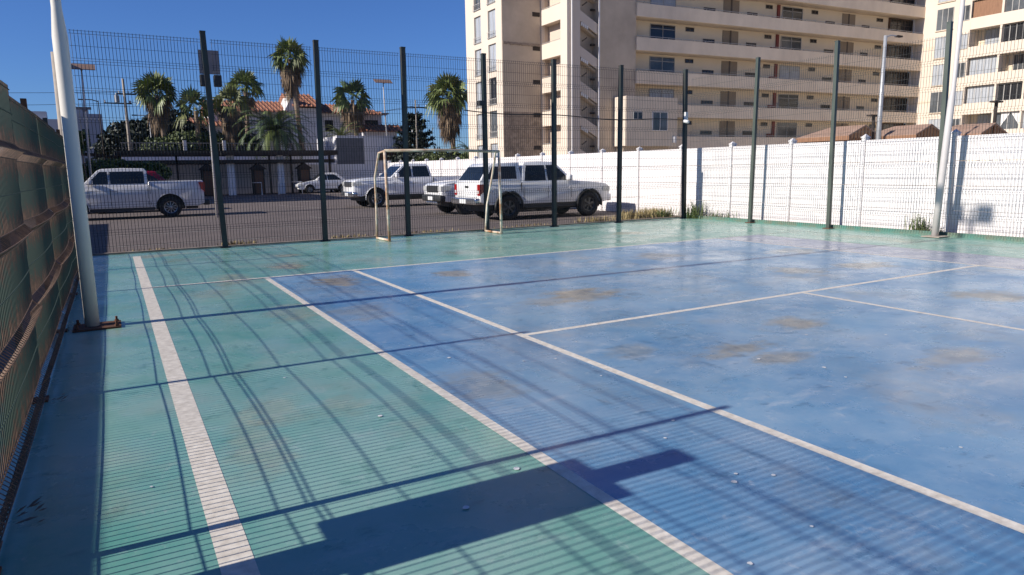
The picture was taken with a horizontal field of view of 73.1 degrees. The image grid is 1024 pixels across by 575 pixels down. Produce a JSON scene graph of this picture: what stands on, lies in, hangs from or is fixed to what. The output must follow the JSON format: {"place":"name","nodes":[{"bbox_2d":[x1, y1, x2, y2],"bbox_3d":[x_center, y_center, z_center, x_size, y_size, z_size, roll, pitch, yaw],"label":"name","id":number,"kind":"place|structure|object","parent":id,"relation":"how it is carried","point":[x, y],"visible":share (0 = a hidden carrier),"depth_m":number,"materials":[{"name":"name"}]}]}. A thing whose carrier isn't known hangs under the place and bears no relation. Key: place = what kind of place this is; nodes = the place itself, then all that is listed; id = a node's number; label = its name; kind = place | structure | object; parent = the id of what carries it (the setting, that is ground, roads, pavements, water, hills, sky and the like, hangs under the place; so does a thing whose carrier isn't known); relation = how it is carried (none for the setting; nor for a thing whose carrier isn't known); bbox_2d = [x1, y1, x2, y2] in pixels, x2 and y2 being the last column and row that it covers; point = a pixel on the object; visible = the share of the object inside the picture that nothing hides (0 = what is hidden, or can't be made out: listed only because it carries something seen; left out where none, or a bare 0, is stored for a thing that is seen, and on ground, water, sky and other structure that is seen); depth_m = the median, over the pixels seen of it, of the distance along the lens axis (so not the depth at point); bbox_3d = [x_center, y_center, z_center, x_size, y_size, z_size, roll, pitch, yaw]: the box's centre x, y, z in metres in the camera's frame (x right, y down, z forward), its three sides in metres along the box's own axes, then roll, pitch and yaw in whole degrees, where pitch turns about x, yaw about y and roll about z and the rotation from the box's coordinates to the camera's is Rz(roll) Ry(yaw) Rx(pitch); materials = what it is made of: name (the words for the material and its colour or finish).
{"place":"outdoors","nodes":[
{"label":"outdoors","id":0,"kind":"place"},
{"bbox_2d":[32,111,57,130],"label":"building","id":1,"kind":"structure","parent":0,"point":[53,123],"depth_m":105.77,"materials":[{"name":"white concrete"}]},
{"bbox_2d":[76,109,102,163],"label":"building","id":2,"kind":"structure","parent":0,"point":[91,125],"depth_m":135.26,"materials":[{"name":"grey concrete"}]},
{"bbox_2d":[187,93,401,149],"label":"white house","id":3,"kind":"structure","parent":0,"point":[264,106],"depth_m":74.65,"materials":[{"name":"paint"}]},
{"bbox_2d":[0,191,632,405],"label":"car park","id":4,"kind":"structure","parent":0,"point":[541,216],"depth_m":22.38,"materials":[{"name":"asphalt"}]},
{"bbox_2d":[50,52,62,135],"bbox_3d":[-16.438,-5.499,25.315,0.360,6.004,0.285,-6,11,-29],"label":"concrete post","id":5,"kind":"object","parent":4,"relation":"on","point":[56,95],"visible":0.09,"depth_m":24.96,"materials":[{"name":"concrete"}]},
{"bbox_2d":[71,63,94,176],"bbox_3d":[-26.008,-9.459,42.463,1.450,8.337,0.737,-6,11,-29],"label":"solar street lamp","id":6,"kind":"object","parent":4,"relation":"on","point":[78,67],"visible":0.62,"depth_m":42.08,"materials":[{"name":"metal"}]},
{"bbox_2d":[78,130,90,180],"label":"tree","id":7,"kind":"object","parent":4,"relation":"on","point":[82,142],"visible":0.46,"depth_m":42.98,"materials":[{"name":"green plant"}]},
{"bbox_2d":[104,78,135,149],"bbox_3d":[-33.200,-12.888,59.150,2.500,9.700,0.420,-7,12,-34],"label":"utility pole","id":8,"kind":"object","parent":4,"relation":"on","point":[117,100],"visible":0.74,"depth_m":58.88,"materials":[{"name":"wood"}]},
{"bbox_2d":[82,158,171,181],"bbox_3d":[-26.021,-7.287,44.951,7.116,2.370,2.449,-6,11,-29],"label":"bush","id":9,"kind":"object","parent":4,"relation":"on","point":[138,165],"visible":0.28,"depth_m":45.00,"materials":[{"name":"green plant"}]},
{"bbox_2d":[52,168,209,216],"bbox_3d":[-14.569,-3.569,26.130,5.560,1.860,2.170,-6,11,-29],"label":"parked pickup","id":10,"kind":"object","parent":4,"relation":"on","point":[186,191],"visible":0.46,"depth_m":25.55,"materials":[{"name":"silver metal"}]},
{"bbox_2d":[129,70,178,136],"bbox_3d":[-29.975,-13.241,58.548,3.819,10.555,3.840,-6,11,-29],"label":"palm tree","id":11,"kind":"object","parent":4,"relation":"on","point":[163,122],"visible":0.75,"depth_m":57.69,"materials":[{"name":"green plant"}]},
{"bbox_2d":[173,83,219,149],"bbox_3d":[-26.437,-12.567,58.325,3.838,9.172,3.798,-6,11,-29],"label":"palm tree","id":12,"kind":"object","parent":4,"relation":"on","point":[187,98],"visible":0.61,"depth_m":57.86,"materials":[{"name":"green plant"}]},
{"bbox_2d":[138,129,261,149],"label":"hedge tree","id":13,"kind":"object","parent":4,"relation":"on","point":[182,137],"visible":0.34,"depth_m":57.79,"materials":[{"name":"green plant"}]},
{"bbox_2d":[106,163,299,193],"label":"plaster wall","id":14,"kind":"structure","parent":4,"relation":"on","point":[243,177],"depth_m":55.63,"materials":[{"name":"paint"}]},
{"bbox_2d":[198,164,213,195],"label":"timber shed","id":15,"kind":"structure","parent":4,"relation":"on","point":[206,167],"depth_m":50.65,"materials":[{"name":"wood"}]},
{"bbox_2d":[203,171,213,194],"bbox_3d":[-22.264,-7.667,50.708,0.600,1.700,0.019,-6,11,-29],"label":"door","id":16,"kind":"structure","parent":15,"relation":"in","point":[206,178],"depth_m":50.69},
{"bbox_2d":[81,150,337,193],"bbox_3d":[-22.023,-8.402,50.830,18.520,3.300,7.350,-6,11,-29],"label":"carport","id":17,"kind":"object","parent":4,"relation":"on","point":[190,153],"visible":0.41,"depth_m":51.31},
{"bbox_2d":[120,140,327,164],"bbox_3d":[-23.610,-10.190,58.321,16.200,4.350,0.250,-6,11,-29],"label":"balustrade","id":18,"kind":"object","parent":17,"relation":"on","point":[223,143],"visible":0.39,"depth_m":57.70,"materials":[{"name":"metal"}]},
{"bbox_2d":[198,50,221,217],"bbox_3d":[-10.861,-5.579,25.310,0.720,5.982,0.342,-6,11,-29],"label":"signal pole","id":19,"kind":"object","parent":4,"relation":"on","point":[214,61],"visible":0.64,"depth_m":24.99,"materials":[{"name":"metal"}]},
{"bbox_2d":[226,156,236,194],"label":"pier","id":20,"kind":"structure","parent":4,"relation":"on","point":[232,176],"depth_m":51.85,"materials":[{"name":"white paint"}]},
{"bbox_2d":[212,84,252,149],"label":"palm tree","id":21,"kind":"object","parent":4,"relation":"on","point":[233,127],"visible":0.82,"depth_m":58.93,"materials":[{"name":"green plant"}]},
{"bbox_2d":[223,68,264,132],"bbox_3d":[-24.534,-14.703,64.284,3.860,11.309,3.840,-1,10,-3],"label":"palm tree","id":22,"kind":"object","parent":4,"relation":"on","point":[246,77],"visible":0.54,"depth_m":63.48,"materials":[{"name":"green plant"}]},
{"bbox_2d":[249,163,265,194],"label":"timber shed","id":23,"kind":"structure","parent":4,"relation":"on","point":[257,168],"depth_m":52.41,"materials":[{"name":"wood"}]},
{"bbox_2d":[254,171,263,192],"bbox_3d":[-19.187,-8.014,52.443,0.600,1.700,0.019,-6,11,-29],"label":"door","id":24,"kind":"structure","parent":23,"relation":"in","point":[258,178],"depth_m":52.43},
{"bbox_2d":[235,107,314,159],"bbox_3d":[-20.669,-12.096,60.356,7.122,7.346,7.000,-6,11,-29],"label":"palm tree","id":25,"kind":"object","parent":4,"relation":"on","point":[274,136],"visible":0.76,"depth_m":59.05,"materials":[{"name":"green plant"}]},
{"bbox_2d":[276,155,285,193],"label":"pier","id":26,"kind":"structure","parent":4,"relation":"on","point":[280,167],"depth_m":53.62,"materials":[{"name":"white paint"}]},
{"bbox_2d":[267,37,309,149],"bbox_3d":[-19.479,-15.521,61.638,3.946,13.667,4.044,-6,11,-29],"label":"palm tree","id":27,"kind":"object","parent":4,"relation":"on","point":[285,76],"visible":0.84,"depth_m":60.63,"materials":[{"name":"green plant"}]},
{"bbox_2d":[295,163,312,192],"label":"timber shed","id":28,"kind":"structure","parent":4,"relation":"on","point":[302,175],"depth_m":54.01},
{"bbox_2d":[294,173,344,192],"bbox_3d":[-14.990,-8.273,54.564,4.290,1.560,2.080,-6,11,-29],"label":"parked car","id":29,"kind":"object","parent":4,"relation":"on","point":[300,186],"visible":0.71,"depth_m":53.94,"materials":[{"name":"white paint"}]},
{"bbox_2d":[103,201,540,247],"bbox_3d":[-4.850,-3.129,28.121,13.658,0.001,25.070,-2,10,-5],"label":"bay marking","id":30,"kind":"object","parent":4,"relation":"on","point":[285,226],"visible":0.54,"depth_m":19.66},
{"bbox_2d":[65,216,680,256],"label":"kerb","id":31,"kind":"structure","parent":4,"relation":"on","point":[128,252],"depth_m":16.48,"materials":[{"name":"concrete"}]},
{"bbox_2d":[124,207,673,251],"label":"dry grass","id":32,"kind":"structure","parent":4,"relation":"on","point":[646,210],"depth_m":21.23,"materials":[{"name":"plant"}]},
{"bbox_2d":[341,163,460,206],"bbox_3d":[-4.821,-4.849,32.471,6.070,1.930,2.300,-6,11,-29],"label":"parked pickup","id":33,"kind":"object","parent":4,"relation":"on","point":[398,182],"visible":0.41,"depth_m":31.28,"materials":[{"name":"white paint"}]},
{"bbox_2d":[422,180,545,213],"bbox_3d":[-0.562,-3.836,26.469,5.590,1.820,2.170,-6,11,-29],"label":"parked pickup","id":34,"kind":"object","parent":4,"relation":"on","point":[446,199],"visible":0.26,"depth_m":24.91,"materials":[{"name":"white paint"}]},
{"bbox_2d":[451,161,610,219],"bbox_3d":[0.721,-3.302,23.073,5.290,1.870,2.140,-6,11,-29],"label":"suv","id":35,"kind":"object","parent":4,"relation":"on","point":[537,179],"visible":0.71,"depth_m":22.10,"materials":[{"name":"white paint"}]},
{"bbox_2d":[387,129,1023,236],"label":"precast wall","id":36,"kind":"structure","parent":4,"relation":"on","point":[785,154],"depth_m":17.49,"materials":[{"name":"concrete"}]},
{"bbox_2d":[0,0,912,152],"label":"sky","id":37,"kind":"structure","parent":0,"point":[436,28],"materials":[{"name":"blue"}]},
{"bbox_2d":[0,218,1023,574],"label":"court","id":38,"kind":"object","parent":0,"point":[338,450],"visible":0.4,"depth_m":4.06,"materials":[{"name":"green paint"}]},
{"bbox_2d":[16,497,45,523],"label":"dry leaves","id":39,"kind":"object","parent":38,"relation":"on","point":[33,503],"visible":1,"depth_m":3.24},
{"bbox_2d":[0,80,79,573],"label":"wire fence","id":40,"kind":"object","parent":38,"relation":"on","point":[34,184],"visible":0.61,"depth_m":4.81,"materials":[{"name":"green paint"}]},
{"bbox_2d":[50,0,121,332],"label":"light pole","id":41,"kind":"object","parent":38,"relation":"on","point":[62,61],"visible":1,"depth_m":7.03,"materials":[{"name":"metal"}]},
{"bbox_2d":[133,256,260,574],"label":"court line","id":42,"kind":"object","parent":38,"relation":"on","point":[233,552],"visible":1,"depth_m":3.83,"materials":[{"name":"white paint"}]},
{"bbox_2d":[152,270,349,287],"bbox_3d":[-3.873,-0.145,10.594,2.930,0.001,0.075,-6,11,-29],"label":"court line","id":43,"kind":"object","parent":38,"relation":"on","point":[250,278],"visible":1,"depth_m":10.52,"materials":[{"name":"white paint"}]},
{"bbox_2d":[69,29,687,252],"bbox_3d":[-1.503,-3.614,17.311,15.876,4.500,0.236,-6,11,-29],"label":"wire fence","id":44,"kind":"object","parent":38,"relation":"on","point":[553,138],"visible":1,"depth_m":16.34,"materials":[{"name":"metal"}]},
{"bbox_2d":[464,110,681,119],"bbox_3d":[2.056,-4.730,19.098,7.502,0.165,0.023,-6,11,-29],"label":"cable","id":45,"kind":"object","parent":44,"relation":"attached to","point":[569,115],"visible":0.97,"depth_m":18.80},
{"bbox_2d":[151,221,661,255],"bbox_3d":[-1.314,-1.301,17.107,13.960,0.001,0.060,-6,11,-29],"label":"court line","id":46,"kind":"object","parent":38,"relation":"on","point":[391,239],"visible":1,"depth_m":16.07,"materials":[{"name":"paint"}]},
{"bbox_2d":[374,149,502,241],"bbox_3d":[-1.705,-2.274,16.665,3.146,2.084,0.784,-6,11,-29],"label":"goal frame","id":47,"kind":"object","parent":38,"relation":"on","point":[384,151],"visible":1,"depth_m":16.23,"materials":[{"name":"beige paint"}]},
{"bbox_2d":[264,278,732,574],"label":"court line","id":48,"kind":"object","parent":38,"relation":"on","point":[696,558],"visible":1,"depth_m":3.71,"materials":[{"name":"white paint"}]},
{"bbox_2d":[354,238,715,269],"bbox_3d":[0.964,-0.691,13.321,8.230,0.001,0.075,-6,11,-29],"label":"court line","id":49,"kind":"object","parent":38,"relation":"on","point":[526,254],"visible":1,"depth_m":12.84,"materials":[{"name":"white paint"}]},
{"bbox_2d":[270,239,1023,574],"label":"blue court area","id":50,"kind":"object","parent":38,"relation":"on","point":[920,397],"visible":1,"depth_m":5.16,"materials":[{"name":"paint"}]},
{"bbox_2d":[150,285,962,564],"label":"paint chips","id":51,"kind":"object","parent":50,"relation":"on","point":[517,468],"visible":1,"depth_m":3.57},
{"bbox_2d":[352,270,1023,532],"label":"court line","id":52,"kind":"object","parent":50,"relation":"on","point":[1008,523],"visible":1,"depth_m":4.11,"materials":[{"name":"white paint"}]},
{"bbox_2d":[525,265,977,334],"bbox_3d":[3.664,0.059,8.681,8.150,0.001,0.075,-6,11,-29],"label":"court line","id":53,"kind":"object","parent":50,"relation":"on","point":[559,329],"visible":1,"depth_m":8.04,"materials":[{"name":"white paint"}]},
{"bbox_2d":[804,293,1023,330],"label":"court line","id":54,"kind":"object","parent":50,"relation":"on","point":[920,312],"visible":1,"depth_m":7.34,"materials":[{"name":"white paint"}]},
{"bbox_2d":[686,215,1023,241],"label":"green kerb","id":55,"kind":"structure","parent":38,"relation":"on","point":[973,236],"depth_m":16.27,"materials":[{"name":"concrete"}]},
{"bbox_2d":[688,21,1023,239],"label":"wire fence","id":56,"kind":"object","parent":38,"relation":"on","point":[946,78],"visible":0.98,"depth_m":16.34,"materials":[{"name":"metal"}]},
{"bbox_2d":[716,238,1022,269],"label":"court line","id":57,"kind":"object","parent":38,"relation":"on","point":[881,255],"visible":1,"depth_m":12.01,"materials":[{"name":"white paint"}]},
{"bbox_2d":[721,235,1023,269],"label":"mauve court area","id":58,"kind":"object","parent":38,"relation":"on","point":[994,261],"visible":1,"depth_m":12.53,"materials":[{"name":"paint"}]},
{"bbox_2d":[921,0,964,237],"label":"light pole","id":59,"kind":"object","parent":38,"relation":"on","point":[943,167],"visible":1,"depth_m":14.38,"materials":[{"name":"metal"}]},
{"bbox_2d":[339,184,1023,213],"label":"pavement","id":60,"kind":"structure","parent":0,"point":[895,208],"depth_m":37.04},
{"bbox_2d":[309,164,387,191],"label":"plaster wall","id":61,"kind":"structure","parent":60,"relation":"on","point":[340,173],"depth_m":59.06,"materials":[{"name":"paint"}]},
{"bbox_2d":[317,136,402,163],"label":"flat roofed store","id":62,"kind":"structure","parent":60,"relation":"on","point":[342,152],"depth_m":61.80,"materials":[{"name":"white paint"}]},
{"bbox_2d":[386,111,439,163],"bbox_3d":[-8.838,-12.733,63.726,6.431,7.063,6.073,-6,11,-29],"label":"conifer","id":63,"kind":"object","parent":60,"relation":"on","point":[421,137],"visible":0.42,"depth_m":62.65,"materials":[{"name":"green plant"}]},
{"bbox_2d":[390,152,461,162],"bbox_3d":[-6.993,-10.189,59.153,7.845,3.153,3.254,-6,11,-29],"label":"dark bush","id":64,"kind":"object","parent":60,"relation":"on","point":[423,153],"visible":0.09,"depth_m":58.26,"materials":[{"name":"green plant"}]},
{"bbox_2d":[410,148,468,161],"bbox_3d":[-3.267,-10.210,58.229,11.643,3.766,3.377,-3,10,-13],"label":"hedge","id":65,"kind":"object","parent":60,"relation":"on","point":[432,156],"visible":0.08,"depth_m":57.15,"materials":[{"name":"green plant"}]},
{"bbox_2d":[422,71,467,148],"bbox_3d":[-5.579,-13.741,60.307,4.482,10.139,4.558,-6,11,-29],"label":"palm tree","id":66,"kind":"object","parent":60,"relation":"on","point":[450,111],"visible":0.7,"depth_m":59.37,"materials":[{"name":"green plant"}]},
{"bbox_2d":[796,125,875,184],"bbox_3d":[21.876,-8.756,46.464,3.480,4.050,3.940,-6,11,-29],"label":"shelter","id":67,"kind":"object","parent":60,"relation":"on","point":[819,137],"visible":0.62,"depth_m":45.29,"materials":[{"name":"tile"}]},
{"bbox_2d":[874,35,902,162],"bbox_3d":[22.070,-10.221,40.651,1.657,8.890,0.314,-6,11,-29],"label":"street lamp","id":68,"kind":"object","parent":60,"relation":"on","point":[880,112],"visible":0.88,"depth_m":40.04,"materials":[{"name":"metal"}]},
{"bbox_2d":[868,124,939,185],"bbox_3d":[26.253,-8.861,46.658,3.480,4.050,3.940,-6,11,-29],"label":"shelter","id":69,"kind":"object","parent":60,"relation":"on","point":[924,133],"visible":0.34,"depth_m":45.15,"materials":[{"name":"orange wood"}]},
{"bbox_2d":[924,123,1006,185],"bbox_3d":[30.334,-8.913,46.571,3.480,4.050,3.940,-6,11,-29],"label":"shelter","id":70,"kind":"object","parent":60,"relation":"on","point":[964,130],"visible":0.39,"depth_m":44.91,"materials":[{"name":"orange wood"}]},
{"bbox_2d":[465,0,925,183],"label":"apartment block","id":71,"kind":"structure","parent":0,"point":[701,39],"depth_m":53.36,"materials":[{"name":"concrete"}]},
{"bbox_2d":[473,16,480,44],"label":"window","id":72,"kind":"structure","parent":71,"relation":"in","point":[477,20],"depth_m":51.97,"materials":[{"name":"glass"}]},
{"bbox_2d":[487,43,495,72],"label":"window","id":73,"kind":"structure","parent":71,"relation":"in","point":[492,47],"depth_m":50.39,"materials":[{"name":"glass"}]},
{"bbox_2d":[487,9,495,38],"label":"window","id":74,"kind":"structure","parent":71,"relation":"in","point":[492,28],"depth_m":50.08,"materials":[{"name":"glass"}]},
{"bbox_2d":[488,77,496,105],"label":"window","id":75,"kind":"structure","parent":71,"relation":"in","point":[493,87],"depth_m":50.91,"materials":[{"name":"glass"}]},
{"bbox_2d":[489,111,497,137],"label":"window","id":76,"kind":"structure","parent":71,"relation":"in","point":[494,132],"depth_m":51.28,"materials":[{"name":"glass"}]},
{"bbox_2d":[652,112,667,130],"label":"window","id":77,"kind":"structure","parent":71,"relation":"in","point":[657,123],"depth_m":50.72,"materials":[{"name":"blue glass"}]},
{"bbox_2d":[649,88,673,97],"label":"window","id":78,"kind":"structure","parent":71,"relation":"in","point":[655,94],"depth_m":53.42,"materials":[{"name":"glass"}]},
{"bbox_2d":[649,56,674,72],"bbox_3d":[11.547,-16.993,53.138,2.400,1.430,0.050,-6,11,-26],"label":"window","id":79,"kind":"structure","parent":71,"relation":"in","point":[656,63],"depth_m":53.10,"materials":[{"name":"glass"}]},
{"bbox_2d":[650,23,675,39],"bbox_3d":[11.508,-19.319,52.740,2.400,1.430,0.050,-6,11,-26],"label":"window","id":80,"kind":"structure","parent":71,"relation":"in","point":[656,30],"depth_m":52.70,"materials":[{"name":"glass"}]},
{"bbox_2d":[776,122,796,136],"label":"window","id":81,"kind":"structure","parent":71,"relation":"in","point":[785,132],"depth_m":59.84,"materials":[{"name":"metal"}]},
{"bbox_2d":[778,94,798,108],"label":"window","id":82,"kind":"structure","parent":71,"relation":"in","point":[784,98],"depth_m":59.38,"materials":[{"name":"glass"}]},
{"bbox_2d":[779,65,799,79],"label":"window","id":83,"kind":"structure","parent":71,"relation":"in","point":[791,74],"depth_m":59.02,"materials":[{"name":"glass"}]},
{"bbox_2d":[780,36,801,49],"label":"window","id":84,"kind":"structure","parent":71,"relation":"in","point":[786,42],"depth_m":58.60,"materials":[{"name":"glass"}]},
{"bbox_2d":[782,6,802,20],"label":"window","id":85,"kind":"structure","parent":71,"relation":"in","point":[788,12],"depth_m":58.20,"materials":[{"name":"glass"}]},
{"bbox_2d":[884,98,905,111],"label":"window","id":86,"kind":"structure","parent":71,"relation":"in","point":[902,107],"depth_m":65.36,"materials":[{"name":"black glass"}]},
{"bbox_2d":[886,72,907,85],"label":"window","id":87,"kind":"structure","parent":71,"relation":"in","point":[900,76],"depth_m":64.93,"materials":[{"name":"black glass"}]},
{"bbox_2d":[888,45,910,59],"bbox_3d":[36.204,-21.863,64.592,3.100,1.350,0.070,-6,11,-26],"label":"window","id":88,"kind":"structure","parent":71,"relation":"in","point":[894,50],"depth_m":64.53,"materials":[{"name":"black glass"}]},
{"bbox_2d":[890,18,912,32],"bbox_3d":[36.166,-24.189,64.194,3.100,1.350,0.070,-6,11,-26],"label":"window","id":89,"kind":"structure","parent":71,"relation":"in","point":[896,24],"depth_m":64.13,"materials":[{"name":"black glass"}]},
{"bbox_2d":[905,0,1023,161],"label":"apartment block","id":90,"kind":"structure","parent":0,"point":[984,16],"depth_m":60.77,"materials":[{"name":"white paint"}]},
{"bbox_2d":[928,91,941,113],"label":"window","id":91,"kind":"structure","parent":90,"relation":"in","point":[934,106],"depth_m":63.64,"materials":[{"name":"glass"}]},
{"bbox_2d":[930,64,943,86],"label":"window","id":92,"kind":"structure","parent":90,"relation":"in","point":[937,71],"depth_m":63.24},
{"bbox_2d":[932,36,945,59],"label":"window","id":93,"kind":"structure","parent":90,"relation":"in","point":[939,46],"depth_m":62.85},
{"bbox_2d":[935,7,954,31],"bbox_3d":[39.002,-24.141,62.216,0.100,1.930,1.580,-6,11,-29],"label":"window","id":94,"kind":"structure","parent":90,"relation":"in","point":[945,15],"depth_m":62.32,"materials":[{"name":"glass"}]},
{"bbox_2d":[966,85,993,103],"bbox_3d":[41.158,-16.955,60.595,0.050,1.437,2.290,-6,11,-29],"label":"window","id":95,"kind":"structure","parent":90,"relation":"in","point":[975,92],"depth_m":60.64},
{"bbox_2d":[969,55,996,74],"bbox_3d":[41.119,-19.340,60.187,0.050,1.437,2.290,-6,11,-29],"label":"window","id":96,"kind":"structure","parent":90,"relation":"in","point":[991,62],"depth_m":60.23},
{"bbox_2d":[984,28,999,44],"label":"window","id":97,"kind":"structure","parent":90,"relation":"in","point":[988,36],"depth_m":60.37,"materials":[{"name":"glass"}]},
{"bbox_2d":[996,111,1019,128],"bbox_3d":[42.339,-14.252,59.032,0.060,1.437,1.990,-6,11,-29],"label":"window","id":98,"kind":"structure","parent":90,"relation":"in","point":[1006,117],"depth_m":58.95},
{"bbox_2d":[997,82,1022,100],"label":"window","id":99,"kind":"structure","parent":90,"relation":"in","point":[1009,88],"depth_m":58.66,"materials":[{"name":"glass"}]},
{"bbox_2d":[1003,22,1023,41],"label":"window","id":100,"kind":"structure","parent":90,"relation":"in","point":[1008,30],"depth_m":57.98,"materials":[{"name":"glass"}]},
{"bbox_2d":[1006,0,1023,11],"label":"window","id":101,"kind":"structure","parent":90,"relation":"in","point":[1011,5],"depth_m":57.75,"materials":[{"name":"glass"}]},
{"bbox_2d":[1013,54,1023,69],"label":"window","id":102,"kind":"structure","parent":90,"relation":"in","point":[1019,60],"depth_m":58.83,"materials":[{"name":"glass"}]},
{"label":"ground","id":103,"kind":"structure","parent":0,"visible":0},
{"bbox_2d":[90,108,207,160],"bbox_3d":[-33.840,-13.060,65.484,10.651,7.937,5.847,-6,11,-29],"label":"ficus tree","id":104,"kind":"object","parent":103,"relation":"on","point":[124,132],"visible":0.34,"depth_m":63.23,"materials":[{"name":"green plant"}]},
{"bbox_2d":[323,121,362,137],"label":"hedge","id":105,"kind":"object","parent":103,"relation":"on","point":[340,133],"visible":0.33,"depth_m":70.58,"materials":[{"name":"green plant"}]},
{"bbox_2d":[331,77,374,135],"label":"palm tree","id":106,"kind":"object","parent":103,"relation":"on","point":[349,107],"visible":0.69,"depth_m":73.57,"materials":[{"name":"green plant"}]},
{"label":"soil strip","id":107,"kind":"structure","parent":0,"visible":0},
{"bbox_2d":[652,202,736,218],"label":"weeds","id":108,"kind":"object","parent":107,"relation":"on","point":[688,213],"visible":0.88,"depth_m":21.29,"materials":[{"name":"green plant"}]},
{"bbox_2d":[905,213,942,231],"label":"weeds","id":109,"kind":"object","parent":107,"relation":"on","point":[922,225],"visible":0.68,"depth_m":15.55,"materials":[{"name":"green plant"}]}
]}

